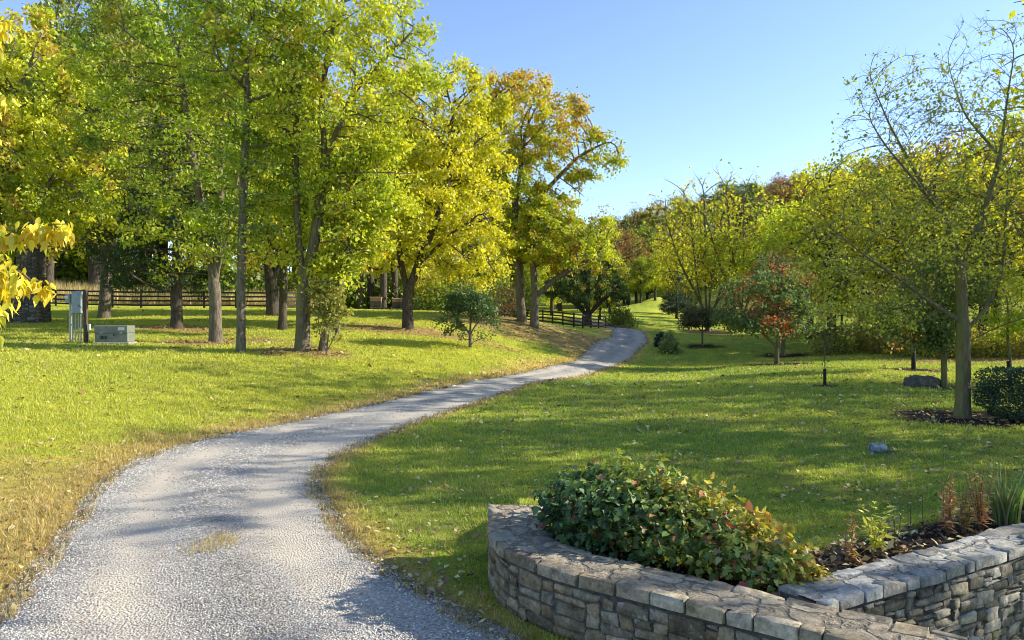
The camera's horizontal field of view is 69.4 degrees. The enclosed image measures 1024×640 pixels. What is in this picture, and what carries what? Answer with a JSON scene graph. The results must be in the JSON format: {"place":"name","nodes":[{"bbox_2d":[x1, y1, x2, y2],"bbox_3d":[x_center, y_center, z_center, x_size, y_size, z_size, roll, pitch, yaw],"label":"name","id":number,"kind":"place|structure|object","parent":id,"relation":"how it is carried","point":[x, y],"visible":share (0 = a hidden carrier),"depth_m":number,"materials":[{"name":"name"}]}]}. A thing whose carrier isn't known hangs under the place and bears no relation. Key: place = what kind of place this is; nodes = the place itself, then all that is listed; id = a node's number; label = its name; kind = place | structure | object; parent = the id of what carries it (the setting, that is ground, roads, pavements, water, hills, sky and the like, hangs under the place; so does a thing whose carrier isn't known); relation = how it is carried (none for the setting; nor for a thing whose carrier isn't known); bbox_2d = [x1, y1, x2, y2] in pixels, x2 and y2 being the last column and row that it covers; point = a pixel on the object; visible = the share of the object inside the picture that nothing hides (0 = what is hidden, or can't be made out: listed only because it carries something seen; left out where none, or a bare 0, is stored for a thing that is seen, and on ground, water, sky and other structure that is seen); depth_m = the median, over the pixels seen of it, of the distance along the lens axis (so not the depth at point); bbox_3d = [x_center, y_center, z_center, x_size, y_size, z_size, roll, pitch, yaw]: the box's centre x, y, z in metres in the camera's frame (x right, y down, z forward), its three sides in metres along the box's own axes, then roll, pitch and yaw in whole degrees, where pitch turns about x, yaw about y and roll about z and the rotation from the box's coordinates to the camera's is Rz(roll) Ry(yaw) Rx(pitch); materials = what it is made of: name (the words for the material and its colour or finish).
{"place":"outdoors","nodes":[
{"label":"outdoors","id":0,"kind":"place"},
{"bbox_2d":[0,319,647,639],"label":"gravel road","id":1,"kind":"structure","parent":0,"point":[621,343],"depth_m":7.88,"materials":[{"name":"grey gravel"}]},
{"bbox_2d":[0,182,1023,639],"bbox_3d":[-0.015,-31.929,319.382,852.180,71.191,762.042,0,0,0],"label":"ground","id":2,"kind":"structure","parent":0,"point":[652,320],"depth_m":16.75,"materials":[{"name":"green plant"}]},
{"bbox_2d":[0,209,51,322],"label":"stone chimney","id":3,"kind":"object","parent":2,"relation":"on","point":[34,265],"visible":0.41,"depth_m":45.53,"materials":[{"name":"grey stone"}]},
{"bbox_2d":[0,15,74,349],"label":"yellow tree","id":4,"kind":"object","parent":2,"relation":"on","point":[22,286],"visible":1,"depth_m":4.50,"materials":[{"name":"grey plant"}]},
{"bbox_2d":[0,109,100,293],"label":"woodland tree","id":5,"kind":"object","parent":2,"relation":"on","point":[52,254],"visible":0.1,"depth_m":70.54,"materials":[{"name":"green plant"}]},
{"bbox_2d":[0,0,147,270],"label":"deciduous tree","id":6,"kind":"object","parent":2,"relation":"on","point":[39,117],"visible":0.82,"depth_m":39.28,"materials":[{"name":"yellow plant"}]},
{"bbox_2d":[65,291,90,342],"bbox_3d":[-19.322,-0.102,32.910,1.030,2.390,0.320,0,0,0],"label":"utility pedestal","id":7,"kind":"object","parent":2,"relation":"on","point":[77,301],"visible":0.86,"depth_m":32.90,"materials":[{"name":"grey metal"}]},
{"bbox_2d":[54,248,112,285],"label":"undergrowth bush","id":8,"kind":"object","parent":2,"relation":"on","point":[82,273],"visible":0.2,"depth_m":87.43,"materials":[{"name":"green plant"}]},
{"bbox_2d":[7,0,175,318],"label":"deciduous tree","id":9,"kind":"object","parent":2,"relation":"on","point":[104,307],"visible":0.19,"depth_m":49.18,"materials":[{"name":"green plant"}]},
{"bbox_2d":[0,8,185,289],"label":"woodland tree","id":10,"kind":"object","parent":2,"relation":"on","point":[93,276],"depth_m":72.51,"materials":[{"name":"green plant"}]},
{"bbox_2d":[54,244,152,285],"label":"undergrowth bush","id":11,"kind":"object","parent":2,"relation":"on","point":[66,263],"visible":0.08,"depth_m":88.32,"materials":[{"name":"green plant"}]},
{"bbox_2d":[92,325,136,344],"bbox_3d":[-17.714,0.686,33.000,1.500,0.890,1.100,0,0,-9],"label":"utility box","id":12,"kind":"object","parent":2,"relation":"on","point":[115,334],"visible":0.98,"depth_m":32.53,"materials":[{"name":"metal"}]},
{"bbox_2d":[28,61,238,285],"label":"woodland tree","id":13,"kind":"object","parent":2,"relation":"on","point":[69,252],"visible":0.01,"depth_m":82.42,"materials":[{"name":"green plant"}]},
{"bbox_2d":[68,0,225,283],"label":"woodland tree","id":14,"kind":"object","parent":2,"relation":"on","point":[164,245],"depth_m":88.93,"materials":[{"name":"green plant"}]},
{"bbox_2d":[78,117,231,328],"bbox_3d":[-20.143,-5.295,42.021,8.883,12.059,6.913,0,0,0],"label":"deciduous tree","id":15,"kind":"object","parent":2,"relation":"on","point":[127,278],"visible":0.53,"depth_m":41.36,"materials":[{"name":"green plant"}]},
{"bbox_2d":[9,278,331,307],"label":"tall grass","id":16,"kind":"structure","parent":2,"relation":"on","point":[65,286],"depth_m":67.06,"materials":[{"name":"beige plant"}]},
{"bbox_2d":[109,5,241,259],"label":"woodland tree","id":17,"kind":"object","parent":2,"relation":"on","point":[163,71],"visible":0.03,"depth_m":77.41,"materials":[{"name":"green plant"}]},
{"bbox_2d":[50,0,303,342],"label":"deciduous tree","id":18,"kind":"object","parent":2,"relation":"on","point":[193,175],"visible":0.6,"depth_m":34.24,"materials":[{"name":"green plant"}]},
{"bbox_2d":[51,288,343,307],"bbox_3d":[-28.587,-1.935,64.001,31.200,2.209,11.380,0,0,-27],"label":"rail fence","id":19,"kind":"object","parent":2,"relation":"on","point":[141,301],"visible":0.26,"depth_m":60.50,"materials":[{"name":"black paint"}]},
{"bbox_2d":[161,260,278,303],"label":"undergrowth bush","id":20,"kind":"object","parent":2,"relation":"on","point":[227,285],"visible":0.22,"depth_m":69.39,"materials":[{"name":"green plant"}]},
{"bbox_2d":[138,53,350,291],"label":"woodland tree","id":21,"kind":"object","parent":2,"relation":"on","point":[204,101],"visible":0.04,"depth_m":77.98,"materials":[{"name":"green plant"}]},
{"bbox_2d":[164,0,334,352],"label":"deciduous tree","id":22,"kind":"object","parent":2,"relation":"on","point":[220,33],"visible":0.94,"depth_m":29.68,"materials":[{"name":"green plant"}]},
{"bbox_2d":[207,68,318,315],"bbox_3d":[-17.599,-9.466,53.219,8.547,18.814,7.940,0,0,0],"label":"deciduous tree","id":23,"kind":"object","parent":2,"relation":"on","point":[271,291],"visible":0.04,"depth_m":52.66,"materials":[{"name":"green plant"}]},
{"bbox_2d":[226,35,333,329],"bbox_3d":[-13.758,-8.141,44.103,6.778,17.974,5.958,0,0,0],"label":"deciduous tree","id":24,"kind":"object","parent":2,"relation":"on","point":[282,318],"visible":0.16,"depth_m":43.80,"materials":[{"name":"green plant"}]},
{"bbox_2d":[295,277,353,353],"bbox_3d":[-7.759,-0.055,30.510,2.308,3.509,2.174,0,0,0],"label":"shrub","id":25,"kind":"object","parent":2,"relation":"on","point":[333,306],"visible":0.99,"depth_m":30.38,"materials":[{"name":"green plant"}]},
{"bbox_2d":[291,274,366,308],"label":"undergrowth bush","id":26,"kind":"object","parent":2,"relation":"on","point":[353,300],"visible":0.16,"depth_m":74.11,"materials":[{"name":"green plant"}]},
{"bbox_2d":[301,138,373,333],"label":"deciduous tree","id":27,"kind":"object","parent":2,"relation":"on","point":[341,245],"visible":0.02,"depth_m":39.60,"materials":[{"name":"green plant"}]},
{"bbox_2d":[226,0,457,351],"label":"deciduous tree","id":28,"kind":"object","parent":2,"relation":"on","point":[333,39],"visible":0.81,"depth_m":30.43,"materials":[{"name":"green plant"}]},
{"bbox_2d":[287,124,420,351],"bbox_3d":[-6.593,-3.362,31.388,5.310,9.934,4.192,0,0,0],"label":"deciduous tree","id":29,"kind":"object","parent":2,"relation":"on","point":[382,184],"visible":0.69,"depth_m":30.85,"materials":[{"name":"green plant"}]},
{"bbox_2d":[374,181,407,308],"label":"deciduous tree","id":30,"kind":"object","parent":2,"relation":"on","point":[383,284],"visible":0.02,"depth_m":73.73,"materials":[{"name":"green plant"}]},
{"bbox_2d":[364,269,432,309],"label":"undergrowth bush","id":31,"kind":"object","parent":2,"relation":"on","point":[400,287],"visible":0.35,"depth_m":75.90,"materials":[{"name":"green plant"}]},
{"bbox_2d":[389,178,420,309],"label":"deciduous tree","id":32,"kind":"object","parent":2,"relation":"on","point":[394,276],"visible":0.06,"depth_m":74.70,"materials":[{"name":"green plant"}]},
{"bbox_2d":[319,52,519,329],"bbox_3d":[-6.196,-8.135,47.630,13.513,17.929,9.867,0,0,0],"label":"maple tree","id":33,"kind":"object","parent":2,"relation":"on","point":[469,173],"visible":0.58,"depth_m":46.93,"materials":[{"name":"yellow plant"}]},
{"bbox_2d":[398,254,443,303],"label":"woodland tree","id":34,"kind":"object","parent":2,"relation":"on","point":[424,278],"visible":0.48,"depth_m":77.58,"materials":[{"name":"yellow plant"}]},
{"bbox_2d":[421,244,473,296],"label":"woodland tree","id":35,"kind":"object","parent":2,"relation":"on","point":[456,255],"visible":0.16,"depth_m":82.75,"materials":[{"name":"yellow plant"}]},
{"bbox_2d":[413,265,507,313],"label":"undergrowth bush","id":36,"kind":"object","parent":2,"relation":"on","point":[444,289],"visible":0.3,"depth_m":75.23,"materials":[{"name":"green plant"}]},
{"bbox_2d":[425,275,508,347],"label":"small tree","id":37,"kind":"object","parent":2,"relation":"on","point":[453,308],"visible":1,"depth_m":35.75,"materials":[{"name":"green plant"}]},
{"bbox_2d":[422,147,523,278],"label":"woodland tree","id":38,"kind":"object","parent":2,"relation":"on","point":[468,241],"visible":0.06,"depth_m":96.12,"materials":[{"name":"yellow plant"}]},
{"bbox_2d":[464,231,511,294],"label":"woodland tree","id":39,"kind":"object","parent":2,"relation":"on","point":[476,242],"visible":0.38,"depth_m":85.53,"materials":[{"name":"yellow plant"}]},
{"bbox_2d":[488,274,530,317],"bbox_3d":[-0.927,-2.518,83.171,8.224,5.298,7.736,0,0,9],"label":"undergrowth bush","id":40,"kind":"object","parent":2,"relation":"on","point":[527,304],"visible":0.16,"depth_m":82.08,"materials":[{"name":"green plant"}]},
{"bbox_2d":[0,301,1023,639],"bbox_3d":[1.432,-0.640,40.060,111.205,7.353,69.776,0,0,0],"label":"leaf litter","id":41,"kind":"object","parent":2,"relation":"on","point":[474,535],"visible":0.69,"depth_m":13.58,"materials":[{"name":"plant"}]},
{"bbox_2d":[514,267,545,303],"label":"woodland tree","id":42,"kind":"object","parent":2,"relation":"on","point":[526,274],"visible":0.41,"depth_m":89.58,"materials":[{"name":"green plant"}]},
{"bbox_2d":[449,66,630,322],"bbox_3d":[2.238,-9.914,58.247,13.514,20.614,9.119,0,0,-25],"label":"deciduous tree","id":43,"kind":"object","parent":2,"relation":"on","point":[539,136],"visible":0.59,"depth_m":56.95,"materials":[{"name":"yellow plant"}]},
{"bbox_2d":[526,244,581,313],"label":"woodland tree","id":44,"kind":"object","parent":2,"relation":"on","point":[549,277],"visible":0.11,"depth_m":95.73,"materials":[{"name":"yellow plant"}]},
{"bbox_2d":[485,170,624,328],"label":"deciduous tree","id":45,"kind":"object","parent":2,"relation":"on","point":[555,219],"visible":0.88,"depth_m":56.11,"materials":[{"name":"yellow plant"}]},
{"bbox_2d":[514,309,606,327],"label":"rail fence","id":46,"kind":"object","parent":2,"relation":"on","point":[574,318],"visible":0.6,"depth_m":72.55,"materials":[{"name":"black paint"}]},
{"bbox_2d":[543,253,634,324],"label":"round tree","id":47,"kind":"object","parent":2,"relation":"on","point":[565,284],"visible":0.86,"depth_m":81.29,"materials":[{"name":"green plant"}]},
{"bbox_2d":[577,204,637,307],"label":"woodland tree","id":48,"kind":"object","parent":2,"relation":"on","point":[615,238],"visible":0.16,"depth_m":110.62,"materials":[{"name":"green plant"}]},
{"bbox_2d":[602,304,643,327],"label":"bush","id":49,"kind":"object","parent":2,"relation":"on","point":[626,318],"visible":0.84,"depth_m":83.57,"materials":[{"name":"green plant"}]},
{"bbox_2d":[608,226,651,306],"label":"woodland tree","id":50,"kind":"object","parent":2,"relation":"on","point":[622,244],"visible":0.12,"depth_m":129.17,"materials":[{"name":"green plant"}]},
{"bbox_2d":[622,201,651,239],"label":"woodland tree","id":51,"kind":"object","parent":2,"relation":"on","point":[641,217],"visible":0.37,"depth_m":188.34,"materials":[{"name":"green plant"}]},
{"bbox_2d":[626,253,655,302],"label":"woodland tree","id":52,"kind":"object","parent":2,"relation":"on","point":[640,277],"visible":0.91,"depth_m":115.29,"materials":[{"name":"green plant"}]},
{"bbox_2d":[644,194,669,232],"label":"woodland tree","id":53,"kind":"object","parent":2,"relation":"on","point":[650,210],"visible":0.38,"depth_m":199.68,"materials":[{"name":"green plant"}]},
{"bbox_2d":[643,250,670,300],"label":"woodland tree","id":54,"kind":"object","parent":2,"relation":"on","point":[654,287],"visible":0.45,"depth_m":116.60,"materials":[{"name":"green plant"}]},
{"bbox_2d":[657,330,683,353],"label":"juniper bush","id":55,"kind":"object","parent":2,"relation":"on","point":[669,343],"visible":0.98,"depth_m":57.66,"materials":[{"name":"green plant"}]},
{"bbox_2d":[661,270,695,318],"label":"conifer tree","id":56,"kind":"object","parent":2,"relation":"on","point":[678,304],"visible":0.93,"depth_m":99.56,"materials":[{"name":"green plant"}]},
{"bbox_2d":[656,263,707,303],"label":"woodland tree","id":57,"kind":"object","parent":2,"relation":"on","point":[693,293],"visible":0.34,"depth_m":127.49,"materials":[{"name":"green plant"}]},
{"bbox_2d":[531,448,834,595],"bbox_3d":[1.416,1.691,6.575,2.795,0.996,1.484,0,0,32],"label":"hydrangea bush","id":58,"kind":"object","parent":2,"relation":"on","point":[608,512],"visible":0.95,"depth_m":6.29,"materials":[{"name":"green plant"}]},
{"bbox_2d":[642,186,723,313],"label":"woodland tree","id":59,"kind":"object","parent":2,"relation":"on","point":[661,250],"visible":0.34,"depth_m":103.91,"materials":[{"name":"green plant"}]},
{"bbox_2d":[657,195,708,238],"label":"woodland tree","id":60,"kind":"object","parent":2,"relation":"on","point":[678,208],"visible":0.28,"depth_m":183.63,"materials":[{"name":"green plant"}]},
{"bbox_2d":[676,304,723,346],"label":"tree","id":61,"kind":"object","parent":2,"relation":"on","point":[700,316],"visible":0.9,"depth_m":61.65,"materials":[{"name":"green plant"}]},
{"bbox_2d":[640,159,778,330],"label":"woodland tree","id":62,"kind":"object","parent":2,"relation":"on","point":[675,260],"visible":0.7,"depth_m":85.58,"materials":[{"name":"green plant"}]},
{"bbox_2d":[673,160,796,331],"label":"woodland tree","id":63,"kind":"object","parent":2,"relation":"on","point":[730,244],"visible":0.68,"depth_m":83.24,"materials":[{"name":"green plant"}]},
{"bbox_2d":[487,503,985,639],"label":"stone wall","id":64,"kind":"structure","parent":2,"relation":"on","point":[541,579],"depth_m":5.50,"materials":[{"name":"grey stone"}]},
{"bbox_2d":[708,187,766,253],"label":"evergreen tree","id":65,"kind":"object","parent":2,"relation":"on","point":[741,212],"visible":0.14,"depth_m":160.92,"materials":[{"name":"green plant"}]},
{"bbox_2d":[740,186,778,236],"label":"woodland tree","id":66,"kind":"object","parent":2,"relation":"on","point":[755,203],"visible":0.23,"depth_m":151.05,"materials":[{"name":"green plant"}]},
{"bbox_2d":[709,250,828,363],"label":"maple tree","id":67,"kind":"object","parent":2,"relation":"on","point":[758,319],"visible":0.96,"depth_m":41.27,"materials":[{"name":"green plant"}]},
{"bbox_2d":[729,200,818,313],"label":"woodland tree","id":68,"kind":"object","parent":2,"relation":"on","point":[772,219],"visible":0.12,"depth_m":80.19,"materials":[{"name":"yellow plant"}]},
{"bbox_2d":[754,171,807,215],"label":"woodland tree","id":69,"kind":"object","parent":2,"relation":"on","point":[784,194],"visible":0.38,"depth_m":168.05,"materials":[{"name":"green plant"}]},
{"bbox_2d":[555,500,1023,591],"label":"mulch","id":70,"kind":"object","parent":2,"relation":"on","point":[838,557],"visible":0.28,"depth_m":6.90,"materials":[{"name":"brown wood"}]},
{"bbox_2d":[743,247,835,355],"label":"maple tree","id":71,"kind":"object","parent":2,"relation":"on","point":[791,316],"visible":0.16,"depth_m":53.59,"materials":[{"name":"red plant"}]},
{"bbox_2d":[732,188,857,329],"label":"woodland tree","id":72,"kind":"object","parent":2,"relation":"on","point":[769,245],"visible":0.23,"depth_m":68.83,"materials":[{"name":"green plant"}]},
{"bbox_2d":[805,314,840,385],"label":"sapling","id":73,"kind":"object","parent":2,"relation":"on","point":[824,369],"visible":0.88,"depth_m":26.95,"materials":[{"name":"green plant"}]},
{"bbox_2d":[761,150,902,336],"bbox_3d":[26.531,-5.486,60.345,13.435,15.446,11.068,0,0,-43],"label":"woodland tree","id":74,"kind":"object","parent":2,"relation":"on","point":[791,244],"visible":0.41,"depth_m":58.45,"materials":[{"name":"green plant"}]},
{"bbox_2d":[807,324,857,355],"bbox_3d":[22.921,1.424,52.846,3.698,2.400,2.638,0,0,0],"label":"undergrowth bush","id":75,"kind":"object","parent":2,"relation":"on","point":[834,343],"visible":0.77,"depth_m":52.74,"materials":[{"name":"green plant"}]},
{"bbox_2d":[819,274,868,330],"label":"tree","id":76,"kind":"object","parent":2,"relation":"on","point":[843,296],"visible":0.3,"depth_m":59.59,"materials":[{"name":"green plant"}]},
{"bbox_2d":[840,511,862,564],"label":"dried plant","id":77,"kind":"object","parent":2,"relation":"on","point":[852,529],"visible":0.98,"depth_m":6.33,"materials":[{"name":"brown plant"}]},
{"bbox_2d":[857,498,896,555],"bbox_3d":[3.256,1.860,6.607,0.336,0.523,0.282,0,0,0],"label":"leafy plant","id":78,"kind":"object","parent":2,"relation":"on","point":[874,545],"visible":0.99,"depth_m":6.59,"materials":[{"name":"green plant"}]},
{"bbox_2d":[785,148,969,307],"bbox_3d":[27.286,-5.476,56.100,14.979,15.617,13.162,0,0,42],"label":"woodland tree","id":79,"kind":"object","parent":2,"relation":"on","point":[806,216],"visible":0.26,"depth_m":55.37,"materials":[{"name":"green plant"}]},
{"bbox_2d":[864,331,907,354],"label":"undergrowth bush","id":80,"kind":"object","parent":2,"relation":"on","point":[877,351],"visible":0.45,"depth_m":51.68,"materials":[{"name":"green plant"}]},
{"bbox_2d":[849,268,949,369],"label":"tree","id":81,"kind":"object","parent":2,"relation":"on","point":[913,362],"visible":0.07,"depth_m":34.91,"materials":[{"name":"green plant"}]},
{"bbox_2d":[778,523,1023,639],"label":"stone wall","id":82,"kind":"structure","parent":2,"relation":"on","point":[968,586],"depth_m":6.01,"materials":[{"name":"grey stone"}]},
{"bbox_2d":[784,10,1023,418],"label":"deciduous tree","id":83,"kind":"object","parent":2,"relation":"on","point":[962,401],"visible":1,"depth_m":17.35,"materials":[{"name":"green plant"}]},
{"bbox_2d":[903,375,940,387],"bbox_3d":[14.865,2.389,26.805,1.316,0.828,0.964,0,0,-17],"label":"boulder","id":84,"kind":"object","parent":2,"relation":"on","point":[914,381],"visible":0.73,"depth_m":26.45,"materials":[{"name":"grey stone"}]},
{"bbox_2d":[835,131,1022,306],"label":"woodland tree","id":85,"kind":"object","parent":2,"relation":"on","point":[928,167],"visible":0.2,"depth_m":52.24,"materials":[{"name":"green plant"}]},
{"bbox_2d":[860,238,1003,387],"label":"tree","id":86,"kind":"object","parent":2,"relation":"on","point":[942,332],"visible":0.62,"depth_m":25.97,"materials":[{"name":"green plant"}]},
{"bbox_2d":[937,476,960,535],"bbox_3d":[4.228,1.797,7.201,0.241,0.648,0.232,0,0,0],"label":"rusty plant","id":87,"kind":"object","parent":2,"relation":"on","point":[950,505],"visible":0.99,"depth_m":7.17,"materials":[{"name":"brown plant"}]},
{"bbox_2d":[888,126,1014,277],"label":"woodland tree","id":88,"kind":"object","parent":2,"relation":"on","point":[942,143],"visible":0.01,"depth_m":76.80,"materials":[{"name":"green plant"}]},
{"bbox_2d":[917,328,986,358],"bbox_3d":[27.971,1.107,47.343,4.585,2.976,3.271,0,0,-6],"label":"undergrowth bush","id":89,"kind":"object","parent":2,"relation":"on","point":[951,353],"visible":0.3,"depth_m":46.73,"materials":[{"name":"green plant"}]},
{"bbox_2d":[883,139,1023,333],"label":"woodland tree","id":90,"kind":"object","parent":2,"relation":"on","point":[1013,254],"visible":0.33,"depth_m":49.67,"materials":[{"name":"green plant"}]},
{"bbox_2d":[902,117,1023,322],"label":"woodland tree","id":91,"kind":"object","parent":2,"relation":"on","point":[997,304],"visible":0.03,"depth_m":63.68,"materials":[{"name":"green plant"}]},
{"bbox_2d":[953,487,976,533],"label":"rusty plant","id":92,"kind":"object","parent":2,"relation":"on","point":[965,519],"visible":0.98,"depth_m":7.26,"materials":[{"name":"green plant"}]},
{"bbox_2d":[963,463,996,531],"bbox_3d":[4.628,1.764,7.303,0.305,0.714,0.214,0,0,0],"label":"rusty plant","id":93,"kind":"object","parent":2,"relation":"on","point":[981,507],"visible":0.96,"depth_m":7.30,"materials":[{"name":"brown plant"}]},
{"bbox_2d":[960,118,1023,298],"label":"woodland tree","id":94,"kind":"object","parent":2,"relation":"on","point":[1014,185],"visible":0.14,"depth_m":52.95,"materials":[{"name":"green plant"}]},
{"bbox_2d":[971,327,1017,357],"bbox_3d":[29.734,1.318,45.816,2.480,2.256,3.476,0,0,-43],"label":"undergrowth bush","id":95,"kind":"object","parent":2,"relation":"on","point":[994,351],"visible":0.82,"depth_m":45.71,"materials":[{"name":"green plant"}]},
{"bbox_2d":[968,456,1023,525],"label":"iris clump","id":96,"kind":"object","parent":2,"relation":"on","point":[1004,511],"visible":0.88,"depth_m":7.48,"materials":[{"name":"green plant"}]},
{"bbox_2d":[970,263,1023,386],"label":"sapling","id":97,"kind":"object","parent":2,"relation":"on","point":[1018,325],"visible":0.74,"depth_m":26.89,"materials":[{"name":"green plant"}]},
{"bbox_2d":[972,366,1023,420],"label":"bush","id":98,"kind":"object","parent":2,"relation":"on","point":[991,394],"visible":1,"depth_m":16.81,"materials":[{"name":"green plant"}]},
{"bbox_2d":[972,0,1023,268],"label":"woodland tree","id":99,"kind":"object","parent":2,"relation":"on","point":[1012,15],"visible":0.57,"depth_m":31.71,"materials":[{"name":"green plant"}]},
{"bbox_2d":[0,0,1023,274],"label":"sky","id":100,"kind":"structure","parent":0,"point":[697,84],"materials":[{"name":"blue"}]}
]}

